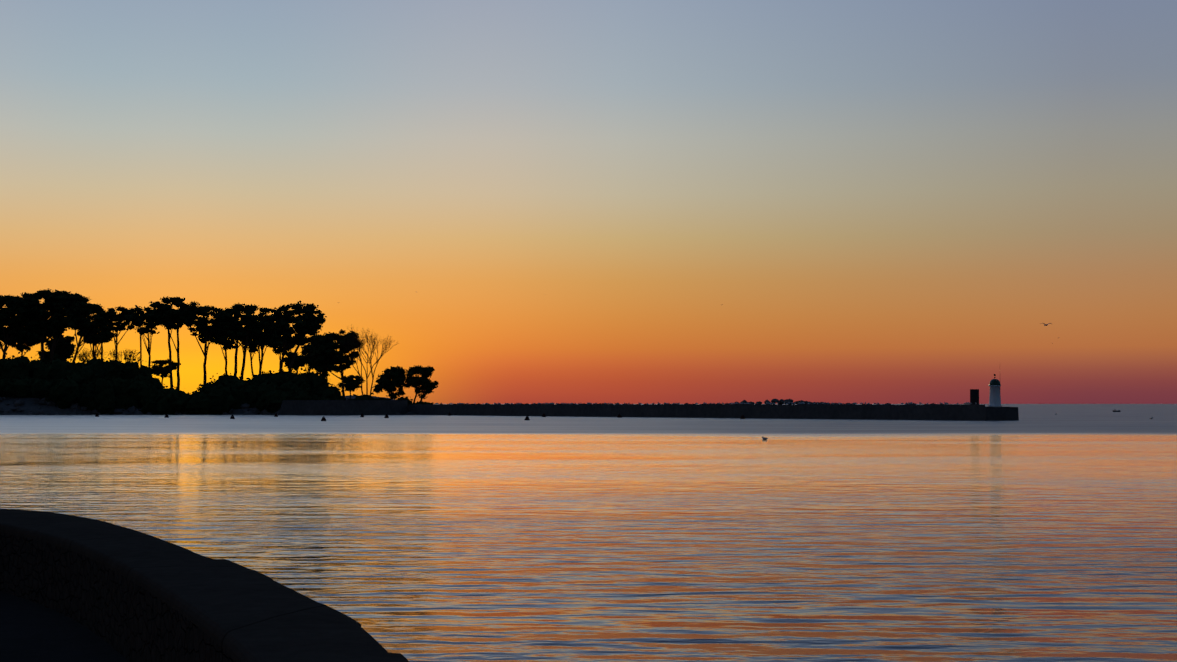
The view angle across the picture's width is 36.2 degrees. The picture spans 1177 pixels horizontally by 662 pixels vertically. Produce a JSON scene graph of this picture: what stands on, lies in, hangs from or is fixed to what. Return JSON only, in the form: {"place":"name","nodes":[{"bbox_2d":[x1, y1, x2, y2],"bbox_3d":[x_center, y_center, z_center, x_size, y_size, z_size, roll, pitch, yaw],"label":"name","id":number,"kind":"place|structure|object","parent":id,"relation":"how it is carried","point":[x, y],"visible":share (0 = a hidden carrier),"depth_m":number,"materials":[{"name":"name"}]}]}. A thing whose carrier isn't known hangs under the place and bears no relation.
{"place":"outdoors","nodes":[
{"label":"outdoors","id":0,"kind":"place"},
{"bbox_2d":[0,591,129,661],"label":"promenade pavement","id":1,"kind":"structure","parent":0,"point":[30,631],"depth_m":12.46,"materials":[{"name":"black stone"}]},
{"bbox_2d":[0,395,413,414],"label":"island ground","id":2,"kind":"structure","parent":0,"point":[23,406],"depth_m":367.38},
{"bbox_2d":[0,295,25,358],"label":"pine tree","id":3,"kind":"object","parent":2,"relation":"on","point":[10,330],"visible":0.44,"depth_m":410.43,"materials":[{"name":"black plant"}]},
{"bbox_2d":[1,319,49,355],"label":"pine tree","id":4,"kind":"object","parent":2,"relation":"on","point":[26,339],"visible":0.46,"depth_m":434.50,"materials":[{"name":"black plant"}]},
{"bbox_2d":[5,288,91,361],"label":"pine tree","id":5,"kind":"object","parent":2,"relation":"on","point":[34,315],"visible":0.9,"depth_m":402.15,"materials":[{"name":"black plant"}]},
{"bbox_2d":[36,346,74,361],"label":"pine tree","id":6,"kind":"object","parent":2,"relation":"on","point":[46,353],"visible":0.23,"depth_m":438.66,"materials":[{"name":"plant"}]},
{"bbox_2d":[45,336,75,362],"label":"pine tree","id":7,"kind":"object","parent":2,"relation":"on","point":[65,346],"visible":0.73,"depth_m":426.54,"materials":[{"name":"black plant"}]},
{"bbox_2d":[65,301,109,361],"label":"pine tree","id":8,"kind":"object","parent":2,"relation":"on","point":[81,324],"visible":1,"depth_m":389.79,"materials":[{"name":"black plant"}]},
{"bbox_2d":[77,347,110,363],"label":"bush","id":9,"kind":"object","parent":2,"relation":"on","point":[87,355],"visible":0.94,"depth_m":426.47,"materials":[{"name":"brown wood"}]},
{"bbox_2d":[83,325,115,359],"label":"pine tree","id":10,"kind":"object","parent":2,"relation":"on","point":[105,335],"visible":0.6,"depth_m":430.88,"materials":[{"name":"black plant"}]},
{"bbox_2d":[102,306,140,359],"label":"pine tree","id":11,"kind":"object","parent":2,"relation":"on","point":[126,316],"visible":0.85,"depth_m":396.12,"materials":[{"name":"black plant"}]},
{"bbox_2d":[105,348,143,363],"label":"bush","id":12,"kind":"object","parent":2,"relation":"on","point":[126,356],"visible":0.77,"depth_m":426.81,"materials":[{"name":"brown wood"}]},
{"bbox_2d":[140,325,141,365],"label":"tree trunk","id":13,"kind":"object","parent":2,"relation":"on","point":[140,347],"visible":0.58,"depth_m":396.65,"materials":[{"name":"black plant"}]},
{"bbox_2d":[129,305,161,367],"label":"pine tree","id":14,"kind":"object","parent":2,"relation":"on","point":[149,317],"visible":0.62,"depth_m":400.94,"materials":[{"name":"black plant"}]},
{"bbox_2d":[150,359,180,387],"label":"pine tree","id":15,"kind":"object","parent":2,"relation":"on","point":[160,368],"visible":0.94,"depth_m":435.54,"materials":[{"name":"black plant"}]},
{"bbox_2d":[0,373,331,414],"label":"bushes","id":16,"kind":"object","parent":2,"relation":"on","point":[101,395],"visible":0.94,"depth_m":367.81,"materials":[{"name":"black plant"}]},
{"bbox_2d":[0,352,343,399],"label":"bushes","id":17,"kind":"object","parent":2,"relation":"on","point":[317,384],"visible":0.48,"depth_m":380.58,"materials":[{"name":"black plant"}]},
{"bbox_2d":[149,296,199,389],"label":"pine tree","id":18,"kind":"object","parent":2,"relation":"on","point":[169,317],"visible":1,"depth_m":391.91,"materials":[{"name":"black plant"}]},
{"bbox_2d":[184,305,239,384],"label":"pine tree","id":19,"kind":"object","parent":2,"relation":"on","point":[206,331],"visible":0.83,"depth_m":405.25,"materials":[{"name":"black plant"}]},
{"bbox_2d":[211,330,235,373],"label":"pine tree","id":20,"kind":"object","parent":2,"relation":"on","point":[226,341],"visible":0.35,"depth_m":428.52,"materials":[{"name":"black plant"}]},
{"bbox_2d":[216,302,268,377],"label":"pine tree","id":21,"kind":"object","parent":2,"relation":"on","point":[231,324],"visible":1,"depth_m":397.87,"materials":[{"name":"black plant"}]},
{"bbox_2d":[239,330,271,376],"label":"pine tree","id":22,"kind":"object","parent":2,"relation":"on","point":[253,347],"visible":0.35,"depth_m":422.84,"materials":[{"name":"black plant"}]},
{"bbox_2d":[252,307,277,373],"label":"pine tree","id":23,"kind":"object","parent":2,"relation":"on","point":[268,334],"visible":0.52,"depth_m":407.71,"materials":[{"name":"black plant"}]},
{"bbox_2d":[266,332,296,368],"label":"pine tree","id":24,"kind":"object","parent":2,"relation":"on","point":[275,344],"visible":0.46,"depth_m":447.35,"materials":[{"name":"black plant"}]},
{"bbox_2d":[281,352,306,373],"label":"pine tree","id":25,"kind":"object","parent":2,"relation":"on","point":[288,360],"visible":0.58,"depth_m":430.06,"materials":[{"name":"black plant"}]},
{"bbox_2d":[266,301,326,371],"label":"pine tree","id":26,"kind":"object","parent":2,"relation":"on","point":[308,321],"visible":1,"depth_m":392.89,"materials":[{"name":"black plant"}]},
{"bbox_2d":[297,343,316,370],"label":"pine tree","id":27,"kind":"object","parent":2,"relation":"on","point":[305,352],"visible":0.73,"depth_m":419.98,"materials":[{"name":"black plant"}]},
{"bbox_2d":[302,334,332,372],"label":"pine tree","id":28,"kind":"object","parent":2,"relation":"on","point":[313,342],"visible":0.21,"depth_m":440.32,"materials":[{"name":"black plant"}]},
{"bbox_2d":[314,365,335,386],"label":"pine tree","id":29,"kind":"object","parent":2,"relation":"on","point":[324,372],"visible":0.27,"depth_m":428.74,"materials":[{"name":"black plant"}]},
{"bbox_2d":[307,329,362,397],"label":"pine tree","id":30,"kind":"object","parent":2,"relation":"on","point":[326,352],"visible":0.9,"depth_m":381.82,"materials":[{"name":"black plant"}]},
{"bbox_2d":[278,400,407,414],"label":"seawall","id":31,"kind":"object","parent":2,"relation":"on","point":[339,407],"depth_m":352.58,"materials":[{"name":"stone"}]},
{"bbox_2d":[338,375,364,398],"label":"pine tree","id":32,"kind":"object","parent":2,"relation":"on","point":[351,384],"visible":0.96,"depth_m":414.84,"materials":[{"name":"black plant"}]},
{"bbox_2d":[338,326,398,395],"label":"bare tree","id":33,"kind":"object","parent":2,"relation":"on","point":[356,343],"visible":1,"depth_m":377.18,"materials":[{"name":"black plant"}]},
{"bbox_2d":[334,392,432,403],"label":"bushes","id":34,"kind":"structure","parent":2,"relation":"on","point":[365,397],"depth_m":372.74,"materials":[{"name":"black plant"}]},
{"bbox_2d":[372,366,407,399],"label":"pine tree","id":35,"kind":"object","parent":2,"relation":"on","point":[396,375],"visible":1,"depth_m":373.78,"materials":[{"name":"black plant"}]},
{"bbox_2d":[404,365,438,402],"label":"pine tree","id":36,"kind":"object","parent":2,"relation":"on","point":[424,382],"visible":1,"depth_m":373.30,"materials":[{"name":"black plant"}]},
{"bbox_2d":[0,404,1176,661],"bbox_3d":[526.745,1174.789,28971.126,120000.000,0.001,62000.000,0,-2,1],"label":"sea","id":37,"kind":"structure","parent":0,"point":[1038,532],"depth_m":34.32,"materials":[{"name":"blue liquid"}]},
{"bbox_2d":[0,509,408,661],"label":"sea wall","id":38,"kind":"structure","parent":37,"relation":"in","point":[131,595],"depth_m":10.94,"materials":[{"name":"stone"}]},
{"bbox_2d":[95,412,744,420],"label":"buoys","id":39,"kind":"object","parent":37,"relation":"on","point":[386,416],"visible":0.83,"depth_m":290.60,"materials":[{"name":"rubber"}]},
{"bbox_2d":[408,399,1018,420],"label":"breakwater","id":40,"kind":"object","parent":37,"relation":"in","point":[914,411],"visible":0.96,"depth_m":280.39,"materials":[{"name":"stone"}]},
{"bbox_2d":[435,402,976,403],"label":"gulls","id":41,"kind":"object","parent":40,"relation":"on","point":[711,403],"visible":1,"depth_m":283.45,"materials":[{"name":"black"}]},
{"bbox_2d":[970,389,978,403],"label":"harbour sign","id":42,"kind":"object","parent":40,"relation":"on","point":[974,395],"visible":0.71,"depth_m":244.64,"materials":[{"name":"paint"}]},
{"bbox_2d":[988,374,1001,406],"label":"lighthouse","id":43,"kind":"object","parent":40,"relation":"on","point":[994,395],"visible":1,"depth_m":242.55,"materials":[{"name":"white paint"}]},
{"bbox_2d":[0,0,1176,403],"label":"sky","id":44,"kind":"structure","parent":0,"point":[538,201],"materials":[{"name":"orange"}]}
]}

